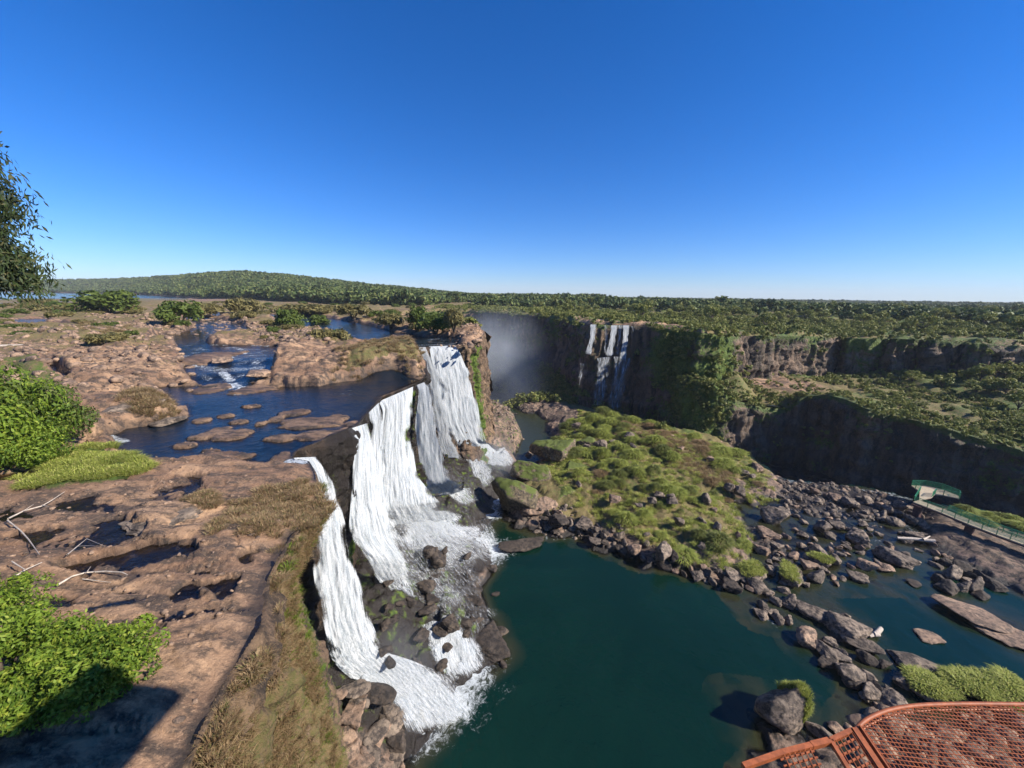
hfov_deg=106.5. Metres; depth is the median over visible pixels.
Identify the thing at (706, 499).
boulder
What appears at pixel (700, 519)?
boulder
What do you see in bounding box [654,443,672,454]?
grass tussock
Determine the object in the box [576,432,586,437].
grass tussock
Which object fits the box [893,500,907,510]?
boulder
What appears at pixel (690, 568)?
boulder
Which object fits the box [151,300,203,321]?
shrub
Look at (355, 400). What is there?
river water
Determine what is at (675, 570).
boulder
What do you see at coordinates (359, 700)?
boulder
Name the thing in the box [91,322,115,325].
shrub
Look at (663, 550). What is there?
boulder
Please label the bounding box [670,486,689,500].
grass tussock
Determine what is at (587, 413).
grass tussock
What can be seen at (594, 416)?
grass tussock
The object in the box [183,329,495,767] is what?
cliff
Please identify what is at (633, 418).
grass tussock
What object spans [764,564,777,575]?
boulder
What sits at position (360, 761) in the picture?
boulder
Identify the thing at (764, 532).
boulder
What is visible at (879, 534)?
boulder
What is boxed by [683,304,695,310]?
broadleaf tree
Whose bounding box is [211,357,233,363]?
boulder
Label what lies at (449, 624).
boulder
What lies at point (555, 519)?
boulder
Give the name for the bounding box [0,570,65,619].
leafy bush
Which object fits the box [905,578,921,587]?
boulder
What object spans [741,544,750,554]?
grass tussock
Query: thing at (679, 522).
boulder
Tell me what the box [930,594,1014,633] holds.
boulder
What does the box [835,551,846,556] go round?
boulder
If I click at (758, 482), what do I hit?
grass tussock
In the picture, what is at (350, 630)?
waterfall
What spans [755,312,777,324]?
broadleaf tree
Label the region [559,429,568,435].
grass tussock
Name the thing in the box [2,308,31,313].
shrub
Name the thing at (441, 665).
boulder
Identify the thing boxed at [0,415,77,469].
bush
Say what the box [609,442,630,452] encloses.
grass tussock
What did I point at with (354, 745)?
boulder
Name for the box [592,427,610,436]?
grass tussock
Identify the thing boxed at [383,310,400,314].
shrub
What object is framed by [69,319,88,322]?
shrub
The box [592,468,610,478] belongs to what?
grass tussock
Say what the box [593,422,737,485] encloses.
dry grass
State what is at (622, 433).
grass tussock
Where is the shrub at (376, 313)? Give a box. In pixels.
[366,310,383,316]
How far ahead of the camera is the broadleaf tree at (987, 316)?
200.64 m
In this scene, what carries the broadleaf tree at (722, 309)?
on the plateau ground at (134, 726)
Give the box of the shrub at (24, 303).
[17,302,40,305]
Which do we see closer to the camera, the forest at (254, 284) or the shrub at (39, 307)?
the shrub at (39, 307)
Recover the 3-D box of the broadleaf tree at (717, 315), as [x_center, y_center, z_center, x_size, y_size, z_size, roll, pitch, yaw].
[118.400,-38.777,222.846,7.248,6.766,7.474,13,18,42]
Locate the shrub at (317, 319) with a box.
[308,314,330,323]
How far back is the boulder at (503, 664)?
47.60 m
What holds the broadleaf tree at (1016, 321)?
on the plateau ground at (134, 726)
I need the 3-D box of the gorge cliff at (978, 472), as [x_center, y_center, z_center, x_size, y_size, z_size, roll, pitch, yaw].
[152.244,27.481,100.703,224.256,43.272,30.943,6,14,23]
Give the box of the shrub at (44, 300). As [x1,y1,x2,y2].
[33,299,52,303]
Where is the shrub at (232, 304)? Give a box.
[221,297,266,312]
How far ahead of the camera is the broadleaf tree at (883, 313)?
229.00 m
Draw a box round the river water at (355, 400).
[0,291,457,610]
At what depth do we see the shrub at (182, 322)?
112.96 m
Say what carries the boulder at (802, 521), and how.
in the pool water at (613, 660)
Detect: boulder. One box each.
[102,399,164,413]
[118,507,202,536]
[148,416,187,426]
[199,385,217,388]
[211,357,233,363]
[245,369,270,376]
[336,689,347,699]
[339,679,370,698]
[340,694,367,730]
[340,725,357,745]
[345,738,359,766]
[347,753,374,767]
[348,698,369,709]
[359,745,368,757]
[363,718,389,745]
[366,682,396,705]
[366,744,377,767]
[370,745,380,767]
[375,719,391,747]
[378,618,399,631]
[378,645,391,657]
[379,703,399,722]
[381,578,393,586]
[384,603,393,609]
[385,655,395,668]
[385,709,406,738]
[385,728,405,753]
[389,744,405,767]
[395,600,406,605]
[406,597,416,607]
[412,657,422,666]
[413,627,429,642]
[415,579,436,593]
[418,604,436,615]
[420,594,436,604]
[423,545,437,558]
[423,547,446,571]
[426,593,439,605]
[427,574,438,578]
[431,568,444,576]
[432,625,447,636]
[435,658,447,672]
[440,613,459,632]
[441,546,447,554]
[442,642,452,652]
[460,618,473,629]
[461,631,469,637]
[462,552,470,559]
[464,572,473,580]
[464,593,471,600]
[470,595,482,605]
[474,587,480,595]
[474,620,510,662]
[476,581,482,591]
[476,617,483,623]
[487,564,496,572]
[491,477,538,511]
[491,591,499,595]
[497,626,508,635]
[498,536,544,552]
[500,660,506,668]
[509,460,551,481]
[520,496,557,515]
[529,439,575,461]
[539,516,547,520]
[544,526,552,530]
[548,513,568,525]
[552,509,562,513]
[552,528,559,533]
[557,485,575,497]
[567,460,589,469]
[568,519,573,526]
[568,524,575,531]
[571,422,580,428]
[575,515,592,531]
[576,528,582,534]
[577,436,594,444]
[589,536,601,544]
[592,526,600,532]
[592,532,599,536]
[593,439,607,448]
[600,532,606,539]
[600,539,608,545]
[609,494,620,502]
[613,531,624,538]
[614,542,628,555]
[622,539,626,546]
[624,432,634,437]
[627,544,641,555]
[635,503,642,507]
[639,553,645,561]
[647,497,656,503]
[654,491,664,497]
[655,557,671,571]
[656,541,671,560]
[665,497,677,503]
[669,549,678,561]
[671,568,678,573]
[673,517,684,526]
[675,561,684,569]
[687,564,694,570]
[690,570,704,581]
[696,517,706,523]
[697,542,705,549]
[701,492,711,505]
[708,575,716,585]
[709,507,717,512]
[710,567,718,573]
[711,573,718,580]
[712,521,721,531]
[721,575,743,593]
[723,483,734,490]
[725,567,740,580]
[733,557,767,584]
[734,485,745,495]
[735,531,740,538]
[740,469,749,474]
[744,585,754,592]
[746,575,768,594]
[751,462,763,471]
[752,543,770,555]
[753,608,769,621]
[753,679,815,734]
[756,525,780,540]
[756,599,768,609]
[760,506,787,524]
[763,589,774,596]
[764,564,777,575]
[765,609,779,616]
[768,596,781,606]
[769,540,783,548]
[771,612,784,625]
[776,586,790,594]
[777,506,790,515]
[778,559,802,586]
[781,532,790,538]
[782,594,796,609]
[784,614,792,625]
[788,551,798,559]
[793,486,800,491]
[796,530,808,538]
[796,542,806,549]
[796,599,828,622]
[796,625,816,649]
[799,519,808,524]
[799,558,820,569]
[801,582,809,587]
[802,551,836,567]
[804,721,832,737]
[806,569,824,583]
[807,545,827,553]
[809,487,819,493]
[810,536,817,541]
[813,520,832,533]
[814,497,822,504]
[815,640,838,662]
[817,652,836,668]
[818,565,829,573]
[820,636,837,646]
[823,531,836,540]
[823,610,872,639]
[824,644,851,662]
[826,546,833,551]
[827,492,842,501]
[827,721,844,740]
[828,519,844,529]
[829,553,841,564]
[829,629,843,641]
[833,647,847,655]
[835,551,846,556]
[835,662,865,687]
[839,496,859,507]
[840,543,851,549]
[840,575,846,581]
[840,635,885,654]
[841,678,864,689]
[845,527,870,547]
[845,569,869,583]
[846,563,855,568]
[854,545,865,550]
[855,551,864,554]
[855,649,879,667]
[856,557,879,570]
[857,513,867,517]
[857,520,868,526]
[858,690,869,702]
[861,495,873,503]
[861,669,877,681]
[861,681,881,699]
[862,510,869,514]
[866,677,882,690]
[871,545,921,569]
[874,531,883,536]
[875,561,895,571]
[876,515,886,521]
[878,659,892,668]
[879,510,886,515]
[879,688,913,715]
[881,504,895,513]
[885,516,904,526]
[886,649,940,671]
[892,671,909,690]
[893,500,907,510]
[894,509,902,515]
[897,535,913,543]
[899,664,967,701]
[901,551,910,556]
[903,514,918,525]
[903,531,924,537]
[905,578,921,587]
[913,628,946,643]
[916,517,930,529]
[926,542,937,546]
[928,560,943,569]
[930,549,940,555]
[930,574,944,581]
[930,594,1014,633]
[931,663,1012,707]
[933,579,960,595]
[937,557,952,565]
[941,564,962,579]
[952,559,973,572]
[956,581,971,592]
[960,576,971,581]
[963,571,976,578]
[968,579,984,591]
[969,621,1023,649]
[970,590,990,600]
[973,569,984,576]
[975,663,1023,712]
[983,574,1008,592]
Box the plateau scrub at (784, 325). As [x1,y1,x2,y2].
[429,303,1023,344]
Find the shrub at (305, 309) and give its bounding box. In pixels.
[269,302,327,315]
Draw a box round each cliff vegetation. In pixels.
[431,308,1006,408]
[658,374,1023,494]
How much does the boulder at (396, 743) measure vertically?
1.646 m
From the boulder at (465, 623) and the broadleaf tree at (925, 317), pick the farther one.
the broadleaf tree at (925, 317)
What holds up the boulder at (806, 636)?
on the gorge ground at (986, 553)
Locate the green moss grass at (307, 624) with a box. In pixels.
[291,482,343,742]
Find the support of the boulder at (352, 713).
on the gorge ground at (986, 553)
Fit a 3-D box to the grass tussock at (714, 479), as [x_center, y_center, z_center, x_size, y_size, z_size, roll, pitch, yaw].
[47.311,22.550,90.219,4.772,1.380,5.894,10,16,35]
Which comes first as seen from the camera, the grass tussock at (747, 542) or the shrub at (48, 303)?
the grass tussock at (747, 542)
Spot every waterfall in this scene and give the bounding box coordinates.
[294,457,483,730]
[349,382,494,616]
[420,346,511,483]
[580,324,629,404]
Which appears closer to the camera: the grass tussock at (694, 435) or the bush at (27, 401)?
the bush at (27, 401)
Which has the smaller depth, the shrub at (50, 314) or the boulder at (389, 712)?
the boulder at (389, 712)
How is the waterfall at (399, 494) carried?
on the cliff at (334, 454)
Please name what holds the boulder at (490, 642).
on the gorge ground at (986, 553)
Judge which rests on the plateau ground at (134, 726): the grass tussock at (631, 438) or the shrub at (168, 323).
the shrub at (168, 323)
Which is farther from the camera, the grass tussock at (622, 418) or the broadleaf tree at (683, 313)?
the broadleaf tree at (683, 313)
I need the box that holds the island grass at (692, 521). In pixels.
[546,409,779,571]
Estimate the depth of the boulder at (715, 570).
62.17 m
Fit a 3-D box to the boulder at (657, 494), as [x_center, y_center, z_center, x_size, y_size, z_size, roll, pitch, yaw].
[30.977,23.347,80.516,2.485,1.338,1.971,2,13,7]
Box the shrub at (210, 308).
[190,302,226,318]
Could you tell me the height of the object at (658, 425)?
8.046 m
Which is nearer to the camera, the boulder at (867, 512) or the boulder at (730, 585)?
the boulder at (730, 585)
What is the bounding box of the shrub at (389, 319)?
[374,312,403,329]
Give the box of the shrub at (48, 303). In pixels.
[42,301,58,305]
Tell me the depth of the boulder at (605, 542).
69.48 m
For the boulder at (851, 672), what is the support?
in the pool water at (613, 660)
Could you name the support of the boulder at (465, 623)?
on the gorge ground at (986, 553)
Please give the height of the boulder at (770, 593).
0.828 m
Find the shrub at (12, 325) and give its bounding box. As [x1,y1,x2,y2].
[5,324,23,327]
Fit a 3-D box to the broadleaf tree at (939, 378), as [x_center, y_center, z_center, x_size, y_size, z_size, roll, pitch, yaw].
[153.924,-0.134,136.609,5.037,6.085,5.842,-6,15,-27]
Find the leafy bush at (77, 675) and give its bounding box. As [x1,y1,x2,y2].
[0,613,170,737]
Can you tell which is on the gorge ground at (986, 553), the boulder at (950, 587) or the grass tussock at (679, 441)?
the grass tussock at (679, 441)
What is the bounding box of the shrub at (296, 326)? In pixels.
[279,324,304,329]
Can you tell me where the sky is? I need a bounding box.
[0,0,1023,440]
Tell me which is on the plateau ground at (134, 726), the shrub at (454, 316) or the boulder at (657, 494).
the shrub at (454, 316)
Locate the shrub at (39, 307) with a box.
[28,304,70,311]
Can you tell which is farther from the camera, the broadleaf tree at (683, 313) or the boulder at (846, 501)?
the broadleaf tree at (683, 313)
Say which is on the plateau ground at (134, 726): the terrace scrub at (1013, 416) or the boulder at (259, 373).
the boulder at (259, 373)
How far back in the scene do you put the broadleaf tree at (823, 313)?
241.16 m
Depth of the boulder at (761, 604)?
56.74 m
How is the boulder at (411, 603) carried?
on the gorge ground at (986, 553)
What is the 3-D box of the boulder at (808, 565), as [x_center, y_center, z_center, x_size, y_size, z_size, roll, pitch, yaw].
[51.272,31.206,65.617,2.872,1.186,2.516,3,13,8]
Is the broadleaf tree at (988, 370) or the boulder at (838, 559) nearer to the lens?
the boulder at (838, 559)
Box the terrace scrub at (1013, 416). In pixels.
[683,365,1023,448]
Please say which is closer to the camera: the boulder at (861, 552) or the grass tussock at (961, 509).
the boulder at (861, 552)
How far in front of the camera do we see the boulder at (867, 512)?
81.86 m
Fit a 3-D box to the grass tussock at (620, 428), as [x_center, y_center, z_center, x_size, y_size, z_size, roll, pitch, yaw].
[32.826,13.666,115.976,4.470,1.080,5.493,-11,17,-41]
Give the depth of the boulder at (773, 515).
78.34 m
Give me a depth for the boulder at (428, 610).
49.66 m
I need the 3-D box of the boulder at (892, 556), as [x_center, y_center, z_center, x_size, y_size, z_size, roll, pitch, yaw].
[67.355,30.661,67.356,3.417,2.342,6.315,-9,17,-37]
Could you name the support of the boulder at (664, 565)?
on the gorge ground at (986, 553)
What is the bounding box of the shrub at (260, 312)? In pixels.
[257,311,270,313]
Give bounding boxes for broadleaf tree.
[561,303,573,309]
[564,299,575,304]
[575,305,584,310]
[621,304,631,310]
[628,303,635,310]
[634,302,652,314]
[642,299,655,309]
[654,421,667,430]
[664,309,677,314]
[673,305,684,312]
[678,311,689,318]
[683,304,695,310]
[692,309,705,316]
[702,305,719,317]
[704,317,717,321]
[709,311,722,316]
[711,304,728,316]
[727,305,740,314]
[727,315,742,322]
[736,308,753,314]
[752,319,770,324]
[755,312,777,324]
[772,311,786,318]
[781,309,797,316]
[790,317,799,322]
[797,309,817,317]
[810,316,828,323]
[815,310,831,316]
[851,312,879,322]
[871,310,890,322]
[876,317,896,321]
[892,302,907,307]
[898,319,920,327]
[902,370,924,381]
[905,312,944,332]
[929,307,951,317]
[934,374,954,387]
[942,319,966,328]
[944,312,954,318]
[957,368,980,380]
[959,379,995,394]
[968,363,995,380]
[972,311,998,323]
[978,376,1006,390]
[982,305,999,309]
[987,362,1014,376]
[993,377,1023,393]
[1001,388,1023,408]
[1005,360,1023,371]
[1006,315,1023,334]
[1008,371,1023,387]
[1009,325,1023,333]
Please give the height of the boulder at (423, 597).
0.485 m
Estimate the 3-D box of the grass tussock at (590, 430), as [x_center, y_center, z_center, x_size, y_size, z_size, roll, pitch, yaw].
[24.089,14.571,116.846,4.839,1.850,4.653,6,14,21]
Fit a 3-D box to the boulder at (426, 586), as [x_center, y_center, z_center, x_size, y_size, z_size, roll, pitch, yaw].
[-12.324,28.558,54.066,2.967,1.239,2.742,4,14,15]
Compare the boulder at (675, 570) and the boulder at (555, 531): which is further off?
the boulder at (555, 531)
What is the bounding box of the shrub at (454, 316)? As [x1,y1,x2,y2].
[443,308,463,332]
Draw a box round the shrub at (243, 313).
[230,310,256,317]
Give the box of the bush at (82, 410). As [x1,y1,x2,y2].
[0,378,100,439]
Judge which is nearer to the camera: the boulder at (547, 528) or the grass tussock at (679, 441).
the boulder at (547, 528)
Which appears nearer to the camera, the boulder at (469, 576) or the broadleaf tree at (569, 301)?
the boulder at (469, 576)
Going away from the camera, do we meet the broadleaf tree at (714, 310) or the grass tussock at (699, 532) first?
the grass tussock at (699, 532)
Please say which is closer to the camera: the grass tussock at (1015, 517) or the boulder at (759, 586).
the boulder at (759, 586)
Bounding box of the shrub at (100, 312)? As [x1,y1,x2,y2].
[82,310,103,313]
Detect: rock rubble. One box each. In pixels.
[0,312,335,405]
[1,388,280,723]
[437,321,482,347]
[491,400,741,583]
[745,481,993,572]
[829,698,1023,767]
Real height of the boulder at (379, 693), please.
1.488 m
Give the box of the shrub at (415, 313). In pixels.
[403,305,426,324]
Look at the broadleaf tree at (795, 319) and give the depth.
203.53 m
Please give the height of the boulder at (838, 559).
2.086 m
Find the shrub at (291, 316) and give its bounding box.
[273,307,308,325]
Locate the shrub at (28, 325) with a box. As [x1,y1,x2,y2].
[13,322,43,327]
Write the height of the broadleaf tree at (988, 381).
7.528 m
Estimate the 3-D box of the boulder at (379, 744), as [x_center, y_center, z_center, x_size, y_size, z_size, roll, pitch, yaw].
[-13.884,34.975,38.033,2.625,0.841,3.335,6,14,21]
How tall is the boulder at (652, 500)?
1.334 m
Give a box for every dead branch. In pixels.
[7,492,63,554]
[11,561,41,578]
[58,568,127,585]
[66,538,103,554]
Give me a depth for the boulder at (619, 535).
70.11 m
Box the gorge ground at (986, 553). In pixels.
[316,351,1023,767]
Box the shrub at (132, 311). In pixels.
[119,309,143,313]
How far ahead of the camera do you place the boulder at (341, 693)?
37.79 m
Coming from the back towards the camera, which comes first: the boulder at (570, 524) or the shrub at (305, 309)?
the shrub at (305, 309)
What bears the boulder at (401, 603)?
on the gorge ground at (986, 553)
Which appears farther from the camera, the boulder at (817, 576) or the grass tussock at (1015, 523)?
the grass tussock at (1015, 523)
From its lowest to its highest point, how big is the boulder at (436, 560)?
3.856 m
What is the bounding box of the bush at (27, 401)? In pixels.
[0,361,43,423]
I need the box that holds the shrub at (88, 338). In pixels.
[78,332,130,343]
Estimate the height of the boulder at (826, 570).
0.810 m
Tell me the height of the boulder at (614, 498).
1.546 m
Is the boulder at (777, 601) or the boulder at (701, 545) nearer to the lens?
the boulder at (777, 601)
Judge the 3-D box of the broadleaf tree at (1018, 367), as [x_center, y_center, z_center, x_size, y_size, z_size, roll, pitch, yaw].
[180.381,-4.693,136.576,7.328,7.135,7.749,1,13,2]
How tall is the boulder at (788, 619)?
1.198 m
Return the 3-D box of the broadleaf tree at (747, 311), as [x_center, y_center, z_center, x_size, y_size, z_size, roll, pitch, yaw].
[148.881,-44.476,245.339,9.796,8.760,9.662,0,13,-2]
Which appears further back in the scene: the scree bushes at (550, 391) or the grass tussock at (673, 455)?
the scree bushes at (550, 391)
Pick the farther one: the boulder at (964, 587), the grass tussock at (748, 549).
the grass tussock at (748, 549)
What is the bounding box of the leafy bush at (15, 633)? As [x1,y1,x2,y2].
[0,601,93,725]
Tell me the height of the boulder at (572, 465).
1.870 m
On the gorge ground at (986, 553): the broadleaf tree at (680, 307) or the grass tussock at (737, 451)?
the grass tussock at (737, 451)
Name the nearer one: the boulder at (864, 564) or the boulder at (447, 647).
the boulder at (447, 647)
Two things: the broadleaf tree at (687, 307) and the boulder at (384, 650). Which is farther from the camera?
the broadleaf tree at (687, 307)
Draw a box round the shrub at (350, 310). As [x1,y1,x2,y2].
[331,303,372,319]
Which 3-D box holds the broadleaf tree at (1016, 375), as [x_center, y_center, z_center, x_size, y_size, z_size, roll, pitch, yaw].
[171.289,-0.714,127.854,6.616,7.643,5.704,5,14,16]
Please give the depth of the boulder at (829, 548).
70.12 m
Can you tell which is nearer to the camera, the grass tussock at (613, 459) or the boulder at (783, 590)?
the boulder at (783, 590)
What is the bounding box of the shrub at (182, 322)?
[173,320,190,325]
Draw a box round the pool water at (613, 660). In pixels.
[411,407,1023,767]
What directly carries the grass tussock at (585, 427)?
on the gorge ground at (986, 553)
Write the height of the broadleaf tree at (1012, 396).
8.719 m
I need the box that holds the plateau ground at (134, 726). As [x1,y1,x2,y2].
[0,282,1023,767]
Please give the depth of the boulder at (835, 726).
40.85 m
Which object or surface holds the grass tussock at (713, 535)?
on the gorge ground at (986, 553)
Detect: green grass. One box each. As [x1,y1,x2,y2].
[5,440,160,489]
[233,481,351,767]
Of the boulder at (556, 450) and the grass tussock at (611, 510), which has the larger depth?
the boulder at (556, 450)
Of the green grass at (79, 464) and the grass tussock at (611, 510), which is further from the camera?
the grass tussock at (611, 510)
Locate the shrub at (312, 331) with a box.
[307,329,322,334]
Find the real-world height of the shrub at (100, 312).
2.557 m
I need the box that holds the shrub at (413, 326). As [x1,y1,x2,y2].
[408,323,425,329]
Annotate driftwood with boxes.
[868,626,882,637]
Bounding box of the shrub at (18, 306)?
[14,305,28,307]
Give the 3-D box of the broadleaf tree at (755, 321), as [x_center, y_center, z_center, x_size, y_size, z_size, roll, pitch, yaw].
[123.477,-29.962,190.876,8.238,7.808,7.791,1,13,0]
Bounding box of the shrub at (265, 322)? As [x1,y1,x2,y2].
[259,319,274,324]
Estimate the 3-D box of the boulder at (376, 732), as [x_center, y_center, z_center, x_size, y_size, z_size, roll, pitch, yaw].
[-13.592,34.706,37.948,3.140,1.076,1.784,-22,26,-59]
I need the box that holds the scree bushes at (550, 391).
[487,351,614,410]
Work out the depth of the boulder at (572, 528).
74.26 m
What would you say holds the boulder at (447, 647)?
on the gorge ground at (986, 553)
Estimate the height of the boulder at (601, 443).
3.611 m
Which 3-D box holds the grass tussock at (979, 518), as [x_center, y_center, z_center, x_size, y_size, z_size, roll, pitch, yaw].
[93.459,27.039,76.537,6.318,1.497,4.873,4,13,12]
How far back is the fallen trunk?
72.61 m
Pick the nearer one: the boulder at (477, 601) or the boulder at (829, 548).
the boulder at (477, 601)
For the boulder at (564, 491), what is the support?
on the gorge ground at (986, 553)
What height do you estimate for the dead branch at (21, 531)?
0.913 m
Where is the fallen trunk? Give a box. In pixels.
[896,536,935,542]
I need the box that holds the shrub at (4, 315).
[0,313,14,317]
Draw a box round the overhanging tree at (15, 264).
[0,131,72,318]
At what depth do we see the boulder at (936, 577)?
62.89 m
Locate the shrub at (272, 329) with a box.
[266,326,282,331]
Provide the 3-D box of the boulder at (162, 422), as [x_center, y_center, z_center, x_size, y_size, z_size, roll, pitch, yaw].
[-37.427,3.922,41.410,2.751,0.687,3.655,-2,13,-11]
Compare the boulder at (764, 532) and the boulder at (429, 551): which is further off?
the boulder at (764, 532)
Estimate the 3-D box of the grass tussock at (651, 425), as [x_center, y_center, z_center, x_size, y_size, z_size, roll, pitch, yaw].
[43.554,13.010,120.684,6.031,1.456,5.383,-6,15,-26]
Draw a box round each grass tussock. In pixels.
[550,435,561,439]
[558,421,578,430]
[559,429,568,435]
[565,458,583,463]
[567,446,585,459]
[569,467,586,476]
[573,417,589,424]
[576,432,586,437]
[578,445,598,458]
[580,424,594,433]
[581,412,591,416]
[584,428,594,436]
[585,413,601,421]
[590,489,604,495]
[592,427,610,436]
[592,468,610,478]
[593,447,611,459]
[594,406,613,415]
[596,462,609,467]
[597,417,616,425]
[597,424,614,429]
[597,479,617,489]
[602,433,613,438]
[603,411,619,417]
[605,457,619,464]
[607,508,621,515]
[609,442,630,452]
[611,468,630,478]
[612,458,628,466]
[613,427,626,431]
[614,478,628,486]
[614,510,639,527]
[616,422,631,427]
[617,416,630,421]
[617,431,639,436]
[620,447,646,460]
[622,435,639,442]
[623,465,635,473]
[625,415,642,422]
[629,466,646,476]
[634,507,655,522]
[636,483,646,489]
[639,438,654,444]
[640,449,648,456]
[642,422,653,428]
[642,434,671,443]
[643,419,655,423]
[645,464,663,477]
[651,482,660,488]
[652,476,668,484]
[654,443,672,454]
[654,529,669,541]
[655,501,665,508]
[657,450,683,462]
[657,483,679,495]
[658,429,673,435]
[658,498,677,507]
[668,530,676,535]
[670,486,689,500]
[672,440,686,444]
[672,541,700,567]
[675,508,684,512]
[682,485,698,496]
[686,432,700,438]
[686,496,699,503]
[688,527,708,539]
[690,438,712,446]
[692,444,711,453]
[696,495,719,506]
[699,523,709,529]
[700,529,740,553]
[702,475,721,485]
[706,450,719,457]
[708,490,718,497]
[709,444,733,457]
[709,457,737,469]
[710,442,726,446]
[723,447,750,456]
[723,479,733,482]
[723,496,733,502]
[728,465,742,473]
[736,537,752,548]
[740,466,756,471]
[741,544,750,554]
[751,480,764,485]
[946,503,981,514]
[955,504,979,513]
[956,503,978,513]
[962,513,997,528]
[979,510,995,520]
[983,515,1012,525]
[990,511,1008,518]
[990,515,1004,520]
[1002,518,1023,529]
[1003,512,1023,521]
[1014,525,1023,533]
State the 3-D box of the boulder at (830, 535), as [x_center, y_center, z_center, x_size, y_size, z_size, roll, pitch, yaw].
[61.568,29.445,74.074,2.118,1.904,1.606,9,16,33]
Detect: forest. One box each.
[1,270,605,304]
[467,293,1023,325]
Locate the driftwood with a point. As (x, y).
(878, 631)
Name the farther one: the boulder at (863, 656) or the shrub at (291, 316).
the shrub at (291, 316)
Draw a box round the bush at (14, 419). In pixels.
[0,365,82,465]
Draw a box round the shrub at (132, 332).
[123,330,139,335]
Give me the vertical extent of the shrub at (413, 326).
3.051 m
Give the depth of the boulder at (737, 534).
72.12 m
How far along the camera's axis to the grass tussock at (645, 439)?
105.21 m
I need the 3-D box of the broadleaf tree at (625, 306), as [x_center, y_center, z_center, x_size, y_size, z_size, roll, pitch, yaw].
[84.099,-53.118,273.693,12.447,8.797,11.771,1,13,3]
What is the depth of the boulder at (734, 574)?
62.09 m
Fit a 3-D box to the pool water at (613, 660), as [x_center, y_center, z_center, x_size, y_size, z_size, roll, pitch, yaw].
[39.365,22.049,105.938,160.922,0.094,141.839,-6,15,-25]
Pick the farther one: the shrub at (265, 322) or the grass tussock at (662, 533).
the shrub at (265, 322)
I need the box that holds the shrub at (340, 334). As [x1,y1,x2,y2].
[311,328,352,340]
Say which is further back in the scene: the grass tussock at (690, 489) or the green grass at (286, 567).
the grass tussock at (690, 489)
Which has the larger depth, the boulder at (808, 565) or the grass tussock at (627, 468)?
the grass tussock at (627, 468)
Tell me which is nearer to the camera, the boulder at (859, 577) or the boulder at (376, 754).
the boulder at (376, 754)
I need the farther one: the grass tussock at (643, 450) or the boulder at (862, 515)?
the grass tussock at (643, 450)
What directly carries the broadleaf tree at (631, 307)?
on the plateau ground at (134, 726)
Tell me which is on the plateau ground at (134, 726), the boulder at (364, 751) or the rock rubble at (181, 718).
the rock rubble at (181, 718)
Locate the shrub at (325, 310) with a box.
[316,307,332,312]
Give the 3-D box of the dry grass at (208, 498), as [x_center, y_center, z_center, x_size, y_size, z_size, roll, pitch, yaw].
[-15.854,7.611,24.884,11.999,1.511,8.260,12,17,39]
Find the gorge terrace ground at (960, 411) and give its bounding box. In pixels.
[687,371,1023,448]
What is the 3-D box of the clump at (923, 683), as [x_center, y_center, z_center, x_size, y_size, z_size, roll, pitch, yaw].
[49.469,35.419,45.187,5.983,1.920,5.066,5,14,17]
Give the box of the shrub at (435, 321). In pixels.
[414,311,453,334]
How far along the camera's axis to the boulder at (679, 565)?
64.84 m
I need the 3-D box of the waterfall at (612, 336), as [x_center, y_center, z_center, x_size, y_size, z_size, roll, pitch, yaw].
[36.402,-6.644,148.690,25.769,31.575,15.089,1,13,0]
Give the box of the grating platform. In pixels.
[741,701,1023,767]
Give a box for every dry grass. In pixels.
[77,321,426,425]
[178,476,340,553]
[185,498,347,767]
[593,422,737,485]
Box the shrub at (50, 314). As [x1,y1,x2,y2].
[43,310,74,317]
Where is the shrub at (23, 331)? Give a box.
[7,330,34,334]
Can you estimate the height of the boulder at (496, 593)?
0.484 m
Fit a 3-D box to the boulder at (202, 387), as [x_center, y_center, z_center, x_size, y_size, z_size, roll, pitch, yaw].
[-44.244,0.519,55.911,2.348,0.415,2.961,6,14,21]
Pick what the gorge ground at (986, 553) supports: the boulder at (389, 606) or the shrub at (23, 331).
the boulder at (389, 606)
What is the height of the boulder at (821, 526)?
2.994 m
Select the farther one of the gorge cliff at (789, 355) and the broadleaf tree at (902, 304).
the broadleaf tree at (902, 304)
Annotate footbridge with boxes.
[911,480,1023,546]
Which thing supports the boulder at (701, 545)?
on the gorge ground at (986, 553)
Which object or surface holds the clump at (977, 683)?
in the pool water at (613, 660)
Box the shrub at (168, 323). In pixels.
[161,320,177,325]
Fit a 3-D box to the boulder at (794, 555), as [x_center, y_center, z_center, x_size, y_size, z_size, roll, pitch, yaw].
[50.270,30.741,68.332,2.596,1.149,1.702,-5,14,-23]
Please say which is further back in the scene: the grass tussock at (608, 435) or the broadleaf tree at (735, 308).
the broadleaf tree at (735, 308)
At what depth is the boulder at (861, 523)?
77.84 m
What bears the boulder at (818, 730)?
in the pool water at (613, 660)
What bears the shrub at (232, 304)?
on the plateau ground at (134, 726)
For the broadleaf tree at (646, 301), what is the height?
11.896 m
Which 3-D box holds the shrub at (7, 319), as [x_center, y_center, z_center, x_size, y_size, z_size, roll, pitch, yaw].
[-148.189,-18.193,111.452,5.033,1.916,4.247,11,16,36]
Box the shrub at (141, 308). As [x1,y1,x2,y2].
[125,306,146,310]
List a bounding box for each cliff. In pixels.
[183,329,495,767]
[401,311,494,428]
[426,308,1023,428]
[658,377,1023,516]
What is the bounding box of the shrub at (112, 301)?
[53,289,139,313]
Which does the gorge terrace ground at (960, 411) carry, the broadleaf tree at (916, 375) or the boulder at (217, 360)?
the broadleaf tree at (916, 375)
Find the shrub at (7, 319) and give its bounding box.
[0,318,14,321]
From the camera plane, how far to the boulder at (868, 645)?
50.19 m

